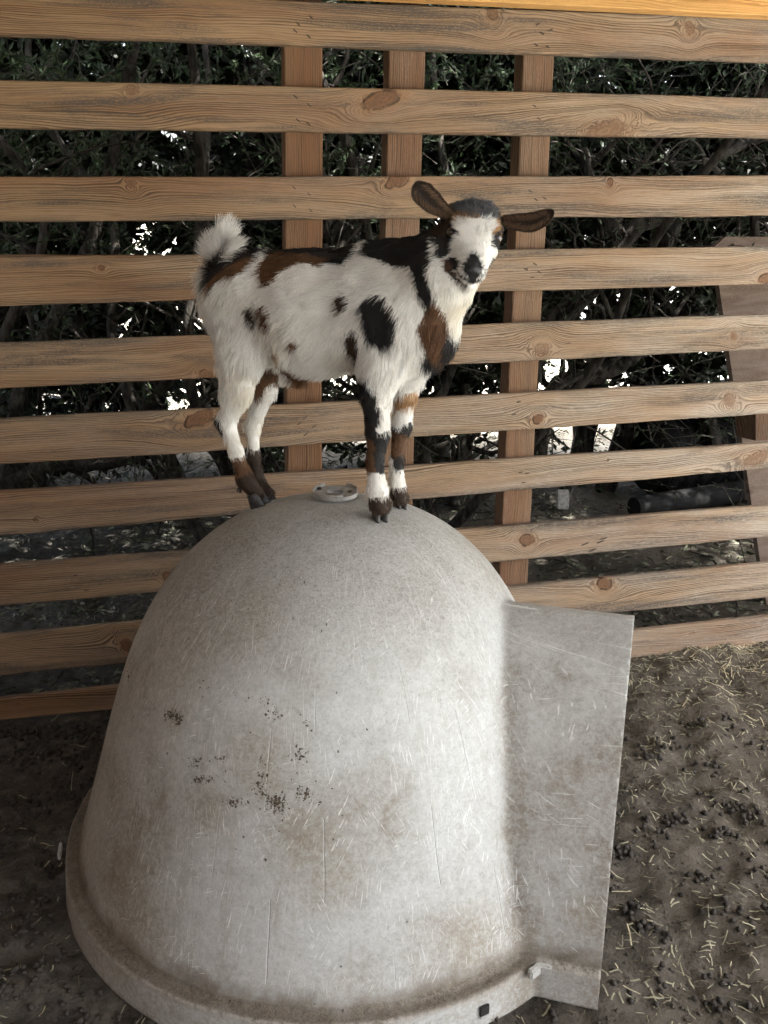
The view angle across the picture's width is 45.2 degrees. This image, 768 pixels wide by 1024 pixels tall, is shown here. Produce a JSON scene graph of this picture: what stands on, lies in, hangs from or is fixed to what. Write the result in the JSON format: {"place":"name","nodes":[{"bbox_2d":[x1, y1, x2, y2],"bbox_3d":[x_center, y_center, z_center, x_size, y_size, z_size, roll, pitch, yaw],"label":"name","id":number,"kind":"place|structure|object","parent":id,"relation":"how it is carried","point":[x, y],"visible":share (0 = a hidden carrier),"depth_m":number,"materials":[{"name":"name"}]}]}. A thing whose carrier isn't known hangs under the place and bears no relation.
{"place":"outdoors","nodes":[
{"label":"outdoors","id":0,"kind":"place"},
{"bbox_2d":[0,218,767,1023],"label":"ground","id":1,"kind":"structure","parent":0,"point":[110,1002],"depth_m":2.61,"materials":[{"name":"soil"}]},
{"bbox_2d":[0,37,182,481],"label":"hedge shrub","id":2,"kind":"object","parent":1,"relation":"on","point":[22,319],"visible":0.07,"depth_m":4.71,"materials":[{"name":"green plant"}]},
{"bbox_2d":[0,37,213,556],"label":"hedge shrub","id":3,"kind":"object","parent":1,"relation":"on","point":[18,395],"visible":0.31,"depth_m":3.90,"materials":[{"name":"green plant"}]},
{"bbox_2d":[185,58,215,406],"bbox_3d":[0.512,-2.466,5.334,13.178,4.738,6.198,0,18,0],"label":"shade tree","id":4,"kind":"object","parent":1,"relation":"on","point":[191,133],"visible":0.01,"depth_m":6.22,"materials":[{"name":"green plant"}]},
{"bbox_2d":[0,0,457,482],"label":"hedge shrub","id":5,"kind":"object","parent":1,"relation":"on","point":[235,165],"visible":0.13,"depth_m":4.61,"materials":[{"name":"green plant"}]},
{"bbox_2d":[0,0,475,555],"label":"hedge shrub","id":6,"kind":"object","parent":1,"relation":"on","point":[20,478],"visible":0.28,"depth_m":3.88,"materials":[{"name":"green plant"}]},
{"bbox_2d":[57,483,634,1023],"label":"dome kennel","id":7,"kind":"object","parent":1,"relation":"on","point":[357,765],"visible":0.99,"depth_m":1.91,"materials":[{"name":"white plastic"}]},
{"bbox_2d":[189,180,554,523],"bbox_3d":[-0.049,-0.332,2.087,0.835,0.778,0.218,9,20,25],"label":"goat","id":8,"kind":"object","parent":7,"relation":"on","point":[381,319],"visible":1,"depth_m":2.01},
{"bbox_2d":[0,490,747,693],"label":"fallen twigs","id":9,"kind":"object","parent":1,"relation":"on","point":[485,511],"visible":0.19,"depth_m":4.45,"materials":[{"name":"brown wood"}]},
{"bbox_2d":[43,249,721,413],"bbox_3d":[0.494,-1.338,6.955,8.300,1.450,0.056,0,18,0],"label":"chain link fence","id":10,"kind":"object","parent":1,"relation":"on","point":[618,385],"depth_m":7.04,"materials":[{"name":"metal"}]},
{"bbox_2d":[0,0,767,719],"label":"wooden fence","id":11,"kind":"object","parent":1,"relation":"on","point":[302,110],"visible":0.75,"depth_m":2.99,"materials":[{"name":"brown wood"}]},
{"bbox_2d":[351,0,767,19],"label":"roof beam","id":12,"kind":"structure","parent":11,"relation":"attached to","point":[747,9],"depth_m":2.89,"materials":[{"name":"orange wood"}]},
{"bbox_2d":[0,430,767,693],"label":"leaf litter","id":13,"kind":"object","parent":1,"relation":"on","point":[123,617],"visible":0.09,"depth_m":4.39,"materials":[{"name":"brown plant"}]},
{"bbox_2d":[0,657,767,1023],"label":"goat droppings","id":14,"kind":"object","parent":1,"relation":"on","point":[628,909],"visible":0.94,"depth_m":2.48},
{"bbox_2d":[0,640,767,1023],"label":"chopped hay","id":15,"kind":"object","parent":1,"relation":"on","point":[636,826],"visible":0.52,"depth_m":2.56,"materials":[{"name":"plant"}]},
{"bbox_2d":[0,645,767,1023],"bbox_3d":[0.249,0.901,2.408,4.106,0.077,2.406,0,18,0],"label":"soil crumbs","id":16,"kind":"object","parent":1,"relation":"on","point":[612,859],"visible":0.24,"depth_m":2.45,"materials":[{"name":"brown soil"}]},
{"bbox_2d":[19,639,767,1022],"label":"straw","id":17,"kind":"object","parent":1,"relation":"on","point":[645,781],"visible":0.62,"depth_m":3.30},
{"bbox_2d":[138,1,661,489],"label":"hedge shrub","id":18,"kind":"object","parent":1,"relation":"on","point":[488,317],"visible":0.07,"depth_m":4.67,"materials":[{"name":"green plant"}]},
{"bbox_2d":[188,0,767,527],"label":"hedge shrub","id":19,"kind":"object","parent":1,"relation":"on","point":[464,448],"visible":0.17,"depth_m":3.95,"materials":[{"name":"green plant"}]},
{"bbox_2d":[556,490,568,508],"bbox_3d":[0.996,-0.070,5.139,0.075,0.110,0.020,0,-2,-12],"label":"stone offcut","id":20,"kind":"object","parent":1,"relation":"on","point":[562,499],"visible":0.87,"depth_m":5.13,"materials":[{"name":"stone"}]},
{"bbox_2d":[419,6,767,492],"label":"hedge shrub","id":21,"kind":"object","parent":1,"relation":"on","point":[625,441],"visible":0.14,"depth_m":4.81,"materials":[{"name":"green plant"}]},
{"bbox_2d":[432,7,767,562],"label":"hedge shrub","id":22,"kind":"object","parent":1,"relation":"on","point":[628,235],"visible":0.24,"depth_m":4.13,"materials":[{"name":"green plant"}]},
{"bbox_2d":[585,58,767,435],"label":"hedge shrub","id":23,"kind":"object","parent":1,"relation":"on","point":[720,370],"visible":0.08,"depth_m":4.90,"materials":[{"name":"green plant"}]},
{"bbox_2d":[630,416,743,493],"bbox_3d":[1.950,-0.370,5.436,0.912,0.497,0.494,-5,19,-15],"label":"plastic drum","id":24,"kind":"object","parent":1,"relation":"on","point":[682,482],"visible":0.25,"depth_m":5.21,"materials":[{"name":"plastic"}]},
{"bbox_2d":[627,479,746,513],"bbox_3d":[1.794,-0.087,5.112,0.992,0.133,0.124,-8,20,-22],"label":"drain pipe","id":25,"kind":"object","parent":1,"relation":"on","point":[710,496],"visible":0.62,"depth_m":5.00,"materials":[{"name":"black plastic"}]},
{"bbox_2d":[609,61,767,505],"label":"hedge shrub","id":26,"kind":"object","parent":1,"relation":"on","point":[736,146],"visible":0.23,"depth_m":4.27,"materials":[{"name":"green plant"}]},
{"bbox_2d":[711,237,767,604],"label":"plywood panel","id":27,"kind":"object","parent":1,"relation":"on","point":[744,365],"visible":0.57,"depth_m":3.64,"materials":[{"name":"brown wood"}]},
{"bbox_2d":[736,414,767,440],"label":"timber block","id":28,"kind":"structure","parent":27,"relation":"on","point":[754,427],"depth_m":3.59,"materials":[{"name":"brown wood"}]},
{"bbox_2d":[31,43,749,175],"label":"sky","id":29,"kind":"structure","parent":0,"point":[173,135],"materials":[{"name":"white"}]}
]}

